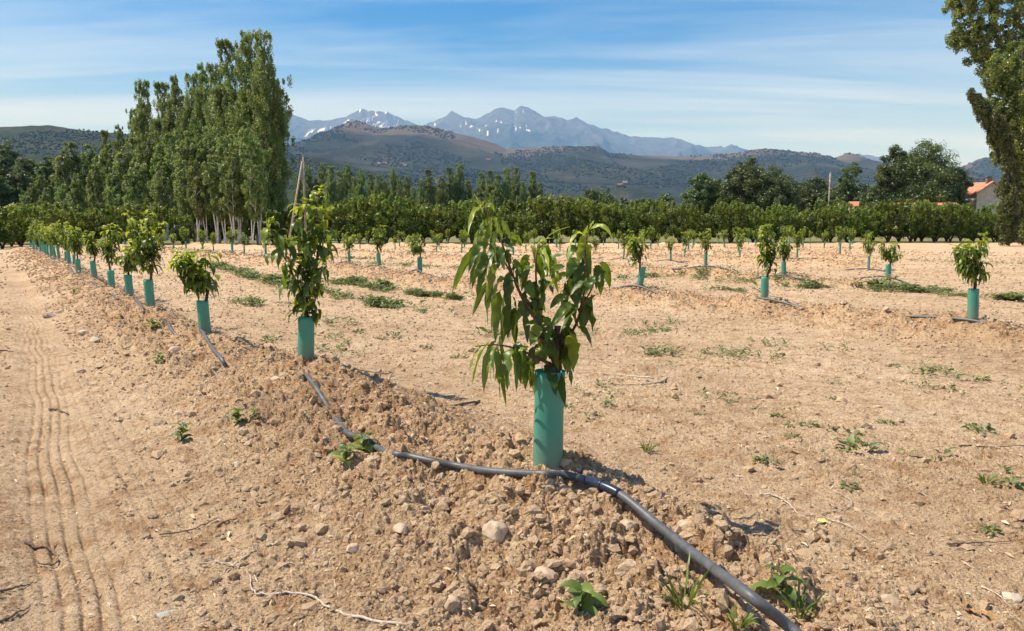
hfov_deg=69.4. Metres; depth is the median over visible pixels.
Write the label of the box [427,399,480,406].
dead branch
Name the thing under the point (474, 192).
poplar
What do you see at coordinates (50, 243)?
peach sapling
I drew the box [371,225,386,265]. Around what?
peach sapling
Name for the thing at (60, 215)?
orchard peach tree
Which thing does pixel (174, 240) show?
peach sapling
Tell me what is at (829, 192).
utility pole
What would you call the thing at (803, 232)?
peach sapling
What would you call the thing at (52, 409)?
dead branch
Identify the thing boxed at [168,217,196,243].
orchard peach tree
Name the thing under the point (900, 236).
orchard peach tree
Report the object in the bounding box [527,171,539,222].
poplar
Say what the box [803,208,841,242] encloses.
orchard peach tree
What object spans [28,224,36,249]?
peach sapling
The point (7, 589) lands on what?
dead branch
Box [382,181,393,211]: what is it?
poplar
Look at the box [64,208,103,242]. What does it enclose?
orchard peach tree
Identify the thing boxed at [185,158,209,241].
young poplar
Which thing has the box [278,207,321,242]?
orchard peach tree
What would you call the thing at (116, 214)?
orchard peach tree
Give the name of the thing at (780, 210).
orchard peach tree
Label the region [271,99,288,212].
poplar
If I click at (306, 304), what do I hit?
peach sapling
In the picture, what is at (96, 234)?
orchard peach tree
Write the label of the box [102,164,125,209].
young poplar
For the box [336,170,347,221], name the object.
poplar
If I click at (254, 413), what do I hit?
broadleaf weed
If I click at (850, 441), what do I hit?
weed
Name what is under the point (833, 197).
broadleaf tree
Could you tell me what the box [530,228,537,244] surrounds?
peach sapling
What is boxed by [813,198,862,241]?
orchard peach tree
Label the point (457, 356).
weed
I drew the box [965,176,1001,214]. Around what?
farmhouse
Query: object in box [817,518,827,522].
dry leaf
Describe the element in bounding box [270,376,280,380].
stone
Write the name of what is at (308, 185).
poplar
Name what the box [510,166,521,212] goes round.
poplar
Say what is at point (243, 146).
young poplar
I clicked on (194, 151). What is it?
young poplar
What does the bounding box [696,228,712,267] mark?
peach sapling
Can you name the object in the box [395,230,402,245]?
peach sapling
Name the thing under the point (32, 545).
dead branch
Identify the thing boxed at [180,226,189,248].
peach sapling
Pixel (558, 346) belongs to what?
peach sapling
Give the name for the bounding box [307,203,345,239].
orchard peach tree
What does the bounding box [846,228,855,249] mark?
peach sapling
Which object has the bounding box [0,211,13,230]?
orchard peach tree
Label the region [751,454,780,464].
weed
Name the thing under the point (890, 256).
peach sapling
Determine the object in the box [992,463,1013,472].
weed
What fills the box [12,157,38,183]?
broadleaf tree
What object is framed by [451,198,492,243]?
orchard peach tree
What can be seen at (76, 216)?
orchard peach tree
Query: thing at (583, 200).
orchard peach tree
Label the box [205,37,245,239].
poplar
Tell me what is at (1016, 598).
stone
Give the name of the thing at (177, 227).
orchard peach tree
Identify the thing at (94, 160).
young poplar
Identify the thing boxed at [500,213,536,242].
orchard peach tree
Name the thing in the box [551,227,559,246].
peach sapling
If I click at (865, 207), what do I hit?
orchard peach tree
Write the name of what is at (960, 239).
orchard peach tree
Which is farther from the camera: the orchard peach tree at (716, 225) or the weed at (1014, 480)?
the orchard peach tree at (716, 225)
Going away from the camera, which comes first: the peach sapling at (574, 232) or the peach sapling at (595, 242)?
the peach sapling at (595, 242)
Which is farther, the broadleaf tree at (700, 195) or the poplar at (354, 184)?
the poplar at (354, 184)
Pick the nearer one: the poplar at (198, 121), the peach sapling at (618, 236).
the peach sapling at (618, 236)
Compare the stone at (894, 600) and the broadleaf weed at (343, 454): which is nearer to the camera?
the stone at (894, 600)
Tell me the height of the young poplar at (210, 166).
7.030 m
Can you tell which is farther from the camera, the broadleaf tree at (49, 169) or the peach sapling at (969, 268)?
the broadleaf tree at (49, 169)
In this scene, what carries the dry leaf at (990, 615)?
on the ground at (40, 388)
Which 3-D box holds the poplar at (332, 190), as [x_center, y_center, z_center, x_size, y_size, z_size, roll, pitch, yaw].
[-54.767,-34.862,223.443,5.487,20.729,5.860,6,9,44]
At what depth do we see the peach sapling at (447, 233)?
50.61 m
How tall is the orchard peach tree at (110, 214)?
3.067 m
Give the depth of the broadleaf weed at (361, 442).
3.20 m
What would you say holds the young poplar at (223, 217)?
on the ground at (40, 388)
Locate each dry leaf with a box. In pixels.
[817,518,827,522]
[960,597,970,604]
[965,608,979,614]
[979,609,996,620]
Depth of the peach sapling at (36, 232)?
29.08 m
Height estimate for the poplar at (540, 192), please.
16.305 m
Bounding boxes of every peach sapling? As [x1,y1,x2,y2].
[25,231,32,246]
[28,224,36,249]
[32,220,44,251]
[33,231,37,249]
[36,230,43,251]
[40,223,57,256]
[40,228,47,253]
[41,226,51,254]
[43,227,56,259]
[48,223,60,258]
[54,233,71,262]
[55,220,72,263]
[65,227,86,274]
[66,230,82,264]
[81,230,104,277]
[92,223,121,288]
[114,248,139,296]
[121,209,168,306]
[167,246,221,334]
[169,233,176,248]
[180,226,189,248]
[195,229,207,248]
[210,232,216,250]
[226,227,237,252]
[238,233,248,252]
[258,228,270,253]
[261,182,339,361]
[284,234,291,257]
[342,232,355,263]
[357,233,361,248]
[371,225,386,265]
[392,236,398,248]
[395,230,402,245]
[404,234,425,271]
[430,230,434,243]
[432,235,440,250]
[445,229,449,243]
[451,194,611,468]
[459,230,465,252]
[522,232,530,248]
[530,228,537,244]
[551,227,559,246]
[558,233,563,250]
[572,230,578,244]
[590,235,600,250]
[616,230,622,248]
[619,233,628,257]
[624,229,648,288]
[645,225,655,248]
[656,234,660,246]
[665,236,675,260]
[680,232,690,256]
[685,229,692,250]
[691,232,695,246]
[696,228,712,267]
[721,231,728,246]
[732,227,746,251]
[735,233,745,257]
[746,228,752,243]
[751,229,758,245]
[754,224,780,297]
[777,236,792,276]
[780,226,790,239]
[787,225,794,244]
[792,231,803,259]
[800,226,805,247]
[821,232,829,247]
[835,226,845,253]
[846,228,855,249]
[861,233,877,269]
[863,231,872,246]
[878,241,903,279]
[949,231,992,319]
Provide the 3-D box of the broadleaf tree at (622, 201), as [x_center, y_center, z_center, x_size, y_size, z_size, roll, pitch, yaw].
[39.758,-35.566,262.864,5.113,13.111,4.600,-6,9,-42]
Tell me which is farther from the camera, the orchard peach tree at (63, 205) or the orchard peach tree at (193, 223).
the orchard peach tree at (193, 223)
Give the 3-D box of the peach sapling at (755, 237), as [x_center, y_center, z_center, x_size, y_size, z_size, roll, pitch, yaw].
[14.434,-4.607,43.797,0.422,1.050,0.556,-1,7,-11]
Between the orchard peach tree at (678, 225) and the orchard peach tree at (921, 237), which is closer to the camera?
the orchard peach tree at (678, 225)
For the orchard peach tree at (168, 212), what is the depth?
61.07 m
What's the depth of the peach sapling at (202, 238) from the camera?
32.50 m
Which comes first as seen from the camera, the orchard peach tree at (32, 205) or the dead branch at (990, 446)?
the dead branch at (990, 446)
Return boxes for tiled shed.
[847,201,859,209]
[892,203,961,237]
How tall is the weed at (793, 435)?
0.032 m
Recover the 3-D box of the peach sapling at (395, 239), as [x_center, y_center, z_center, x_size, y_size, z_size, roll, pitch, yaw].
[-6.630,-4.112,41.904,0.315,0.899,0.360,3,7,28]
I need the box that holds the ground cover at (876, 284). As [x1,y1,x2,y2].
[84,250,1023,532]
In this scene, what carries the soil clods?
on the ground at (40, 388)
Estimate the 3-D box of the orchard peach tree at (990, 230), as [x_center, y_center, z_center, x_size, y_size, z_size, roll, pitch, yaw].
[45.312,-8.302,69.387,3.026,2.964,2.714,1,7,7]
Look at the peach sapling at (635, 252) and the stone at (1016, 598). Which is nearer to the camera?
the stone at (1016, 598)
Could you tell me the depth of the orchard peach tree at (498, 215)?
62.12 m
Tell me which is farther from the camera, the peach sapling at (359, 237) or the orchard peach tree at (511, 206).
the orchard peach tree at (511, 206)
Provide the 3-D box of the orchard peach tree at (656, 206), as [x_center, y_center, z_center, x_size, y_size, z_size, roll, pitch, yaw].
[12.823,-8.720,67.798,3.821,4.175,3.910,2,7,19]
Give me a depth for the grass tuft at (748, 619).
1.70 m
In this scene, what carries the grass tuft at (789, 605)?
on the ground at (40, 388)
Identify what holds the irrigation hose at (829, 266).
on the ground at (40, 388)
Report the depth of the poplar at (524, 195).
225.23 m
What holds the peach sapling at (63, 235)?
on the ground at (40, 388)
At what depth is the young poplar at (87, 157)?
117.43 m
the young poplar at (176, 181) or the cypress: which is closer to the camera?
the cypress
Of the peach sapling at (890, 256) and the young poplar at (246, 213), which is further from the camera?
the young poplar at (246, 213)
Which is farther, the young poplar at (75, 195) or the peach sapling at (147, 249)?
the young poplar at (75, 195)
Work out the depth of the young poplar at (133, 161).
90.22 m
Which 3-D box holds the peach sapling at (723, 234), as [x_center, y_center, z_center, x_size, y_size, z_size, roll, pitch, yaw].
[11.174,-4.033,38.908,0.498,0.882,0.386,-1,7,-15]
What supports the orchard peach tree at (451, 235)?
on the ground at (40, 388)
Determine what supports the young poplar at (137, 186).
on the ground at (40, 388)
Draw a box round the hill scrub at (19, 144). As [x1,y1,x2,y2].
[0,129,658,226]
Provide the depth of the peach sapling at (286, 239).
23.59 m
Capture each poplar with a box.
[19,190,30,204]
[27,182,40,203]
[33,158,57,181]
[34,175,53,199]
[38,187,53,204]
[48,166,62,205]
[53,182,68,205]
[65,173,86,212]
[75,162,90,212]
[79,143,99,209]
[85,165,105,212]
[86,156,107,237]
[93,143,119,205]
[98,129,112,160]
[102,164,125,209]
[106,150,124,203]
[111,124,125,166]
[112,136,142,236]
[121,165,149,206]
[125,78,155,162]
[125,108,137,152]
[128,146,150,208]
[133,130,161,239]
[145,143,178,239]
[145,165,170,239]
[149,80,169,237]
[155,131,179,227]
[157,73,188,216]
[170,72,201,236]
[172,130,199,241]
[172,140,188,242]
[173,160,194,243]
[173,166,194,217]
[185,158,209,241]
[188,61,213,238]
[189,145,204,242]
[190,164,212,242]
[195,126,221,227]
[201,61,224,239]
[201,155,222,243]
[203,139,223,243]
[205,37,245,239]
[210,164,227,243]
[215,30,265,239]
[215,133,234,243]
[218,156,242,244]
[222,143,245,243]
[232,163,249,244]
[233,127,262,243]
[234,165,246,243]
[240,28,297,240]
[240,159,264,244]
[246,140,268,243]
[248,164,268,244]
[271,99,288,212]
[290,175,310,206]
[301,164,315,206]
[312,177,323,219]
[315,162,327,203]
[322,166,339,204]
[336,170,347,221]
[341,163,353,223]
[347,177,364,203]
[352,169,368,199]
[366,173,374,198]
[371,174,385,201]
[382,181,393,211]
[388,168,398,199]
[396,179,406,206]
[403,175,412,197]
[408,187,416,220]
[415,179,428,206]
[424,169,438,206]
[436,175,448,210]
[444,167,458,227]
[452,163,464,202]
[462,180,473,202]
[472,190,478,222]
[476,172,485,201]
[481,170,494,202]
[488,174,504,210]
[496,168,513,221]
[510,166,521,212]
[519,181,529,215]
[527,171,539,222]
[537,182,544,196]
[941,0,1023,145]
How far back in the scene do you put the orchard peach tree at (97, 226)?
60.90 m
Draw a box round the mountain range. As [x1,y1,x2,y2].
[281,106,958,167]
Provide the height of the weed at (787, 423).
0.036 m
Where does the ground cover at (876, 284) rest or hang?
on the ground at (40, 388)
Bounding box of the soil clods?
[0,244,1023,630]
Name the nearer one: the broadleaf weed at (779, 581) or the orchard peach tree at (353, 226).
the broadleaf weed at (779, 581)
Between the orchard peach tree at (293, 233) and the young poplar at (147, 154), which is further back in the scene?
the young poplar at (147, 154)
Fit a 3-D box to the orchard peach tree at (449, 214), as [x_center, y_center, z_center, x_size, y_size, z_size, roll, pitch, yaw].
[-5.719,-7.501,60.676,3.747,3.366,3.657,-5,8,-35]
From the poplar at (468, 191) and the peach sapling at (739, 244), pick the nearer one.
the peach sapling at (739, 244)
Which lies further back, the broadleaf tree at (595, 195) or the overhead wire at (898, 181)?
the broadleaf tree at (595, 195)
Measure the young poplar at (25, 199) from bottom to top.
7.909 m
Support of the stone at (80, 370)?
on the ground at (40, 388)
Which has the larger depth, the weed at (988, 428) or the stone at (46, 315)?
the stone at (46, 315)
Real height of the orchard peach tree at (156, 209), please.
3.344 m
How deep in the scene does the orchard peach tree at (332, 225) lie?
66.37 m
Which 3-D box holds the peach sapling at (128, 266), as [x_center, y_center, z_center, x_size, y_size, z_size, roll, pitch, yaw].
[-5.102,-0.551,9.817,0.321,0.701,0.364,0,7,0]
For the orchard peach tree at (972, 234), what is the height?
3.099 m
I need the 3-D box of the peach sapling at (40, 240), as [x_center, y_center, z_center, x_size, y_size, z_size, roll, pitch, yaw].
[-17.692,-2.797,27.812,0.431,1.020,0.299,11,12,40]
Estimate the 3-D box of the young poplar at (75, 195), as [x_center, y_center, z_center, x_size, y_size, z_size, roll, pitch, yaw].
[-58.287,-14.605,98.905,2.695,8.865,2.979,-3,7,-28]
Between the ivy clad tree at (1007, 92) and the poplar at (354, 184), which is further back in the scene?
the poplar at (354, 184)
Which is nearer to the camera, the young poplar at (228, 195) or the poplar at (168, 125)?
the young poplar at (228, 195)
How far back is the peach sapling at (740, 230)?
31.68 m
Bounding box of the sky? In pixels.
[0,0,1023,166]
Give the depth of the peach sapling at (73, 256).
17.55 m
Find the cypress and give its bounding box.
[965,87,1022,245]
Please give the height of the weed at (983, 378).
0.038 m
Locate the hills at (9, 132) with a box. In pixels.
[0,125,692,229]
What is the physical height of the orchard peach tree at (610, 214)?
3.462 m
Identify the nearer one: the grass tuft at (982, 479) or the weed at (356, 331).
the grass tuft at (982, 479)
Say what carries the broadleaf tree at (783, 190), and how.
on the ground at (40, 388)
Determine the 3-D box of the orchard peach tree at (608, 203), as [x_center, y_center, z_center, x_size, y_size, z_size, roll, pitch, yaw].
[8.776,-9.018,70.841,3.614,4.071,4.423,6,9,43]
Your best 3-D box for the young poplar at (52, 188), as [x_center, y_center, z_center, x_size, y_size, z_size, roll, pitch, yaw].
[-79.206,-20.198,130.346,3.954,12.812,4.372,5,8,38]
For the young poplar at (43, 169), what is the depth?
134.41 m
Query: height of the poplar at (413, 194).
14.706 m
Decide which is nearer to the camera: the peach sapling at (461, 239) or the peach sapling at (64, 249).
the peach sapling at (64, 249)
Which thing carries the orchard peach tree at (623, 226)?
on the ground at (40, 388)
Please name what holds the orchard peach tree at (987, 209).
on the ground at (40, 388)
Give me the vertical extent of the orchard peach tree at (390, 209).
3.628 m
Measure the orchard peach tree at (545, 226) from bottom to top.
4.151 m
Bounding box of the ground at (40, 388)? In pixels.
[0,232,1023,630]
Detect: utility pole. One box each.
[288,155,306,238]
[826,171,830,241]
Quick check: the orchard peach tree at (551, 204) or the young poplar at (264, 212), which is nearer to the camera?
the young poplar at (264, 212)
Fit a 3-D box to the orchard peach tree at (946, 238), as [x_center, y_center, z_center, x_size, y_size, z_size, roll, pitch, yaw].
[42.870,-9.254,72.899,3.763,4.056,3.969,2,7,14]
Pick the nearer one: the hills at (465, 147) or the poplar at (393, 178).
the poplar at (393, 178)
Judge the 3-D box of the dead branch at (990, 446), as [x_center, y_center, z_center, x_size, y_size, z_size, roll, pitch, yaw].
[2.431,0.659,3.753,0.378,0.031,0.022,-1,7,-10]
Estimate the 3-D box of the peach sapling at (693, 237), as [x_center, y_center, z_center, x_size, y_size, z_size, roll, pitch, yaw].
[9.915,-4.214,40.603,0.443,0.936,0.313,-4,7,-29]
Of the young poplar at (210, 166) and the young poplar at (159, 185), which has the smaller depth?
the young poplar at (210, 166)
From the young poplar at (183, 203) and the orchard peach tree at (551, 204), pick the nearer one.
the young poplar at (183, 203)
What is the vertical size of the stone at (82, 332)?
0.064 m
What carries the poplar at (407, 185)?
on the ground at (40, 388)
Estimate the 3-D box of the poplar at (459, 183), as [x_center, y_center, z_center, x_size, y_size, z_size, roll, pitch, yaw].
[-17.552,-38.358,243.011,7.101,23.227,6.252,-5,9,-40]
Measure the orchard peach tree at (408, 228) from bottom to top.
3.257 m
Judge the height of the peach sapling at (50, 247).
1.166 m
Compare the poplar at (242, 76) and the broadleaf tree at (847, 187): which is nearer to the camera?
the poplar at (242, 76)
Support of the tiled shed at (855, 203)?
on the ground at (40, 388)
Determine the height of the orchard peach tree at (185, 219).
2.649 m
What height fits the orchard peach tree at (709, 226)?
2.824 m
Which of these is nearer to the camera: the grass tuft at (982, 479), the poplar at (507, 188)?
the grass tuft at (982, 479)
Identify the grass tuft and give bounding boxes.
[636,437,660,452]
[640,549,710,610]
[714,602,760,630]
[770,572,824,618]
[975,471,998,484]
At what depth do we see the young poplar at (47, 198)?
106.62 m
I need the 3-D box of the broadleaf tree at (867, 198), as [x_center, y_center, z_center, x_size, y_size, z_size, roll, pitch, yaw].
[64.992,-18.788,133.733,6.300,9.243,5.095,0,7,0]
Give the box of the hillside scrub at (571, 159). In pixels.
[284,120,1011,196]
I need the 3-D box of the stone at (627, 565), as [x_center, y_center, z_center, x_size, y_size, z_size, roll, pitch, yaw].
[0.349,0.756,2.211,0.061,0.047,0.059,5,8,36]
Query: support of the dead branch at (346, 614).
on the ground at (40, 388)
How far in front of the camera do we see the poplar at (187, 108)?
92.74 m
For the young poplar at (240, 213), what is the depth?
56.96 m
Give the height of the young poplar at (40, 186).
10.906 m
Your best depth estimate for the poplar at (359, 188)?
232.88 m
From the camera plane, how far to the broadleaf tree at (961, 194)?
115.20 m
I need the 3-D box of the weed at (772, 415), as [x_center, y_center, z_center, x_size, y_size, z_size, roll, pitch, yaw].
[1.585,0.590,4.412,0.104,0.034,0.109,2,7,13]
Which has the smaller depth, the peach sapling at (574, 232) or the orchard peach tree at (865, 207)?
the peach sapling at (574, 232)
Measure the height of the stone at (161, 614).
0.024 m
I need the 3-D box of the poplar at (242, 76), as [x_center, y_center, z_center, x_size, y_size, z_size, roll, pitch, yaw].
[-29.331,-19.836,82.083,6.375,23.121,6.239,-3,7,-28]
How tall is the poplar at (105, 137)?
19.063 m
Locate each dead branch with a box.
[0,582,32,591]
[0,605,30,622]
[23,539,59,565]
[48,408,68,414]
[159,517,217,534]
[199,542,407,625]
[216,518,236,526]
[359,369,391,373]
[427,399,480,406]
[574,371,653,378]
[584,377,667,384]
[759,489,867,539]
[947,540,1011,544]
[958,444,1023,447]
[981,585,1011,607]
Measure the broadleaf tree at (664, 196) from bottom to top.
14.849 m
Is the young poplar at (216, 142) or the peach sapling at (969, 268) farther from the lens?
the young poplar at (216, 142)
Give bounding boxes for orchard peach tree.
[0,202,25,248]
[0,202,45,246]
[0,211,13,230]
[6,200,47,243]
[20,206,69,246]
[33,201,81,229]
[35,207,91,244]
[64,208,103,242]
[78,210,102,240]
[79,211,102,243]
[92,207,129,236]
[94,202,150,243]
[125,201,177,243]
[132,205,177,237]
[154,212,195,244]
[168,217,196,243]
[176,217,201,242]
[193,210,227,239]
[201,199,259,243]
[252,211,289,244]
[262,214,295,239]
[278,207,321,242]
[290,202,338,219]
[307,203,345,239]
[326,198,357,238]
[327,214,348,242]
[333,194,384,243]
[349,200,385,242]
[353,192,414,243]
[356,210,392,242]
[387,205,419,241]
[391,206,431,240]
[409,211,440,242]
[413,201,452,242]
[418,204,463,242]
[443,218,458,241]
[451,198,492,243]
[451,199,494,238]
[451,210,475,237]
[478,203,516,237]
[485,212,519,242]
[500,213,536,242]
[502,196,555,242]
[522,193,576,242]
[526,195,581,243]
[555,194,605,242]
[558,199,599,242]
[578,201,622,242]
[585,206,614,242]
[598,201,615,241]
[598,201,643,240]
[610,211,652,241]
[628,210,665,242]
[630,198,673,242]
[662,203,704,242]
[669,213,697,242]
[688,214,718,239]
[692,214,720,235]
[698,212,725,237]
[709,205,747,241]
[710,200,755,235]
[713,201,751,242]
[734,210,776,242]
[747,213,764,241]
[752,203,797,242]
[784,213,813,242]
[793,213,820,239]
[803,205,847,237]
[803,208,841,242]
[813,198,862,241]
[826,205,876,242]
[842,209,866,241]
[851,211,887,239]
[854,199,910,242]
[864,204,885,239]
[864,211,887,241]
[878,208,917,241]
[889,199,931,242]
[903,200,950,241]
[909,202,956,242]
[930,201,970,241]
[935,202,973,242]
[949,210,976,240]
[950,210,996,240]
[965,213,987,241]
[977,202,999,213]
[978,212,1001,241]
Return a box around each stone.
[42,313,55,317]
[76,369,86,372]
[78,330,88,334]
[90,337,100,341]
[155,609,175,618]
[167,346,182,351]
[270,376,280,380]
[346,543,358,552]
[393,523,407,535]
[444,594,459,611]
[482,520,508,542]
[534,566,556,582]
[617,559,635,571]
[620,519,637,530]
[677,519,694,527]
[820,545,831,550]
[880,594,899,606]
[1001,592,1022,602]
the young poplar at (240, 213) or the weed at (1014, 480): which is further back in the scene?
the young poplar at (240, 213)
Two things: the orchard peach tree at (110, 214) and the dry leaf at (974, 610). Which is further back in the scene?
the orchard peach tree at (110, 214)
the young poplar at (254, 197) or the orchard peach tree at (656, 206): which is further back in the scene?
the orchard peach tree at (656, 206)
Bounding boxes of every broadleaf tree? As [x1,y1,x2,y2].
[0,139,20,182]
[0,175,19,208]
[5,165,35,202]
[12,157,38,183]
[34,156,58,184]
[50,140,85,206]
[574,187,618,204]
[618,197,629,206]
[653,193,676,231]
[676,172,721,213]
[706,182,741,214]
[715,157,774,235]
[743,164,806,211]
[788,176,838,235]
[813,187,841,209]
[833,162,869,203]
[857,186,883,206]
[870,138,969,204]
[870,144,914,204]
[935,167,974,205]
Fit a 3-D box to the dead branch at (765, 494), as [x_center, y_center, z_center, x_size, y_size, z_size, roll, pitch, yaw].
[1.212,0.769,2.889,0.359,0.022,0.485,0,7,0]
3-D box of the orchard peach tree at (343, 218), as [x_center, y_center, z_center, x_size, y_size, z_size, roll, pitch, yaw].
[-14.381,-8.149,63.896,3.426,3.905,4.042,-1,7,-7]
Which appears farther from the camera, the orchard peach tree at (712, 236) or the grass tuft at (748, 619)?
the orchard peach tree at (712, 236)
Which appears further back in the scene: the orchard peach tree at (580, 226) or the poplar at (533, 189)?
the poplar at (533, 189)
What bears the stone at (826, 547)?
on the ground at (40, 388)
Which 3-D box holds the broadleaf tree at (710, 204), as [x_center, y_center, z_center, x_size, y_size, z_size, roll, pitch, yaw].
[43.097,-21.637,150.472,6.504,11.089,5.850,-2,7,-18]
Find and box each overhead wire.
[309,157,828,184]
[831,172,955,185]
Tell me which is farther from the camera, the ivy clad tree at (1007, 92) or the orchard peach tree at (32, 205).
the orchard peach tree at (32, 205)
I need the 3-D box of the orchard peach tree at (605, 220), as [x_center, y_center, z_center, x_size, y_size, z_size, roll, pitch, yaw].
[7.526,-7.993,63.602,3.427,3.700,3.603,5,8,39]
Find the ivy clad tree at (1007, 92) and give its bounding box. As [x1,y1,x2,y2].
[978,39,1023,244]
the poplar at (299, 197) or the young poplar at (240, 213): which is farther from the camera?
the poplar at (299, 197)
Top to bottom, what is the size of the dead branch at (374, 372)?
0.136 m
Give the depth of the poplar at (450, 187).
238.51 m
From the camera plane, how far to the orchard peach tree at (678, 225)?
63.83 m
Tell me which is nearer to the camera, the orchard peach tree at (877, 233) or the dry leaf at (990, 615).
the dry leaf at (990, 615)
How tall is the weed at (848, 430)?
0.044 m
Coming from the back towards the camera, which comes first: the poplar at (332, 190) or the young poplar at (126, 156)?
the poplar at (332, 190)
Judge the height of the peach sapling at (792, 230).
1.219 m
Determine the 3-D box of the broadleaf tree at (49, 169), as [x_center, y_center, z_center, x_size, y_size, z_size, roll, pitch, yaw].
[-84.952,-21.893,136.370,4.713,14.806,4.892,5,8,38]
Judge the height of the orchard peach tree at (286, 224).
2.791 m
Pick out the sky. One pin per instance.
(835, 78)
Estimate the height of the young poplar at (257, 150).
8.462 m
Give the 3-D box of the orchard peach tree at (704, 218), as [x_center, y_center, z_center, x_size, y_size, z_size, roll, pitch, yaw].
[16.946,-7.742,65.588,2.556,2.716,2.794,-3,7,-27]
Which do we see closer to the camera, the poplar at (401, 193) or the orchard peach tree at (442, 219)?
the orchard peach tree at (442, 219)
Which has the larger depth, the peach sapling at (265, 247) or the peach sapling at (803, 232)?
the peach sapling at (803, 232)
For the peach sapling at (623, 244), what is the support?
on the ground at (40, 388)
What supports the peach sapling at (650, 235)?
on the ground at (40, 388)
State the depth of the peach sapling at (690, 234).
33.68 m
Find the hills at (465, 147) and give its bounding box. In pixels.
[286,121,1015,211]
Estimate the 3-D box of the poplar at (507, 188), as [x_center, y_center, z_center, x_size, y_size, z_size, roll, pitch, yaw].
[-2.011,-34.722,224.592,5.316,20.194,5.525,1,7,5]
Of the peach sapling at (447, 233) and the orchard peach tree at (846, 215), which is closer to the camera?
the peach sapling at (447, 233)
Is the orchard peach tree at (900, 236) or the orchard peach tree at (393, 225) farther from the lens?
the orchard peach tree at (900, 236)
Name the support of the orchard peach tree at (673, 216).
on the ground at (40, 388)
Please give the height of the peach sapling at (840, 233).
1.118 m
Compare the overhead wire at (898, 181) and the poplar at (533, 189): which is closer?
the overhead wire at (898, 181)
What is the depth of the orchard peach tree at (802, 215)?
70.18 m
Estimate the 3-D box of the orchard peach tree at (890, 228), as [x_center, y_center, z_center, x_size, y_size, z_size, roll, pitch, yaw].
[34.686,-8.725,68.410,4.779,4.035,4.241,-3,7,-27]
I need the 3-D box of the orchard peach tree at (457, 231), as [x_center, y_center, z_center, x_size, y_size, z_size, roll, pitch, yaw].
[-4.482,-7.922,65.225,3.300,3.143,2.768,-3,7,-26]
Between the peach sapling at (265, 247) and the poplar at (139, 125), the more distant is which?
the poplar at (139, 125)
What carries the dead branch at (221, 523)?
on the ground at (40, 388)
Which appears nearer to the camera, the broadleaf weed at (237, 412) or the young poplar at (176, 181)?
the broadleaf weed at (237, 412)
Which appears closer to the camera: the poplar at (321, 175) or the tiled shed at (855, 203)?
the tiled shed at (855, 203)
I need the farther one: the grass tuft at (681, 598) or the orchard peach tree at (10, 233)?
the orchard peach tree at (10, 233)
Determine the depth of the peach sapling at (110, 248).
11.38 m
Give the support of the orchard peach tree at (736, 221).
on the ground at (40, 388)
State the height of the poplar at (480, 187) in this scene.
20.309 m
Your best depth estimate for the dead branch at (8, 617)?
2.11 m
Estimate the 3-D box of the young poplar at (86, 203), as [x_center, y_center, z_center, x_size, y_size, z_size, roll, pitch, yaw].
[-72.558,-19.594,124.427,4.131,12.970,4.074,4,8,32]
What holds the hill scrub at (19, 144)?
on the hills at (9, 132)
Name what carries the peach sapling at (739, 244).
on the ground at (40, 388)
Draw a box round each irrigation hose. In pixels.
[33,250,801,630]
[182,249,1012,328]
[405,250,909,283]
[437,246,894,272]
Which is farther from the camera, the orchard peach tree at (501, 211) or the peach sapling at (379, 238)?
the orchard peach tree at (501, 211)
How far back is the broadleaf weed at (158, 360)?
5.66 m
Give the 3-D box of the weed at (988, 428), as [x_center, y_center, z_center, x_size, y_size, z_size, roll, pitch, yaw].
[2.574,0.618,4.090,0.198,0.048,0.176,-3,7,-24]
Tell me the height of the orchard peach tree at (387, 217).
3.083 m
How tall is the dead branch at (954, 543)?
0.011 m
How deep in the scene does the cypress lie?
51.85 m
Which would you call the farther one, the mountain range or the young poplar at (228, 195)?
the mountain range
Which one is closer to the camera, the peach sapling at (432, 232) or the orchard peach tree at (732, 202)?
the peach sapling at (432, 232)
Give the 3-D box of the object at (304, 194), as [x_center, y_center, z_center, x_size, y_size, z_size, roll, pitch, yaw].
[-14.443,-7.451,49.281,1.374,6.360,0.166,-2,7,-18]
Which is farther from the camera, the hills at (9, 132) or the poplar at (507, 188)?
the hills at (9, 132)
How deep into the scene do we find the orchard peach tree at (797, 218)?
66.47 m
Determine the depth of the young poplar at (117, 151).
99.92 m
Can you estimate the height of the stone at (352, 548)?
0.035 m
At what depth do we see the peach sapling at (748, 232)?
50.85 m
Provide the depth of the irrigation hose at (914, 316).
9.46 m
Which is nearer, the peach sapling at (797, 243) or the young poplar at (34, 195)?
the peach sapling at (797, 243)
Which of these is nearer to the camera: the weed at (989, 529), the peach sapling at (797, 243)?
the weed at (989, 529)
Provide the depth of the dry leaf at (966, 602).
2.15 m
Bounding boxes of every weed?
[143,318,160,329]
[149,352,166,362]
[171,422,192,440]
[228,407,248,422]
[247,406,263,419]
[259,334,282,341]
[329,442,357,466]
[350,329,364,333]
[351,431,378,452]
[386,331,402,336]
[450,353,466,358]
[560,579,607,615]
[600,400,616,406]
[750,564,806,600]
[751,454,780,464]
[769,410,785,417]
[782,420,804,427]
[783,432,802,437]
[799,420,822,425]
[833,433,884,450]
[840,479,863,490]
[842,426,865,436]
[875,419,895,423]
[960,422,998,432]
[976,376,990,380]
[978,523,1005,537]
[989,474,1023,489]
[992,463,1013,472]
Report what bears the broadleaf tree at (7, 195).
on the ground at (40, 388)
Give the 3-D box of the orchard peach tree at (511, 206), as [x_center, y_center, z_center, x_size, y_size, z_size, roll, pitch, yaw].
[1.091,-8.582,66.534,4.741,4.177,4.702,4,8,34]

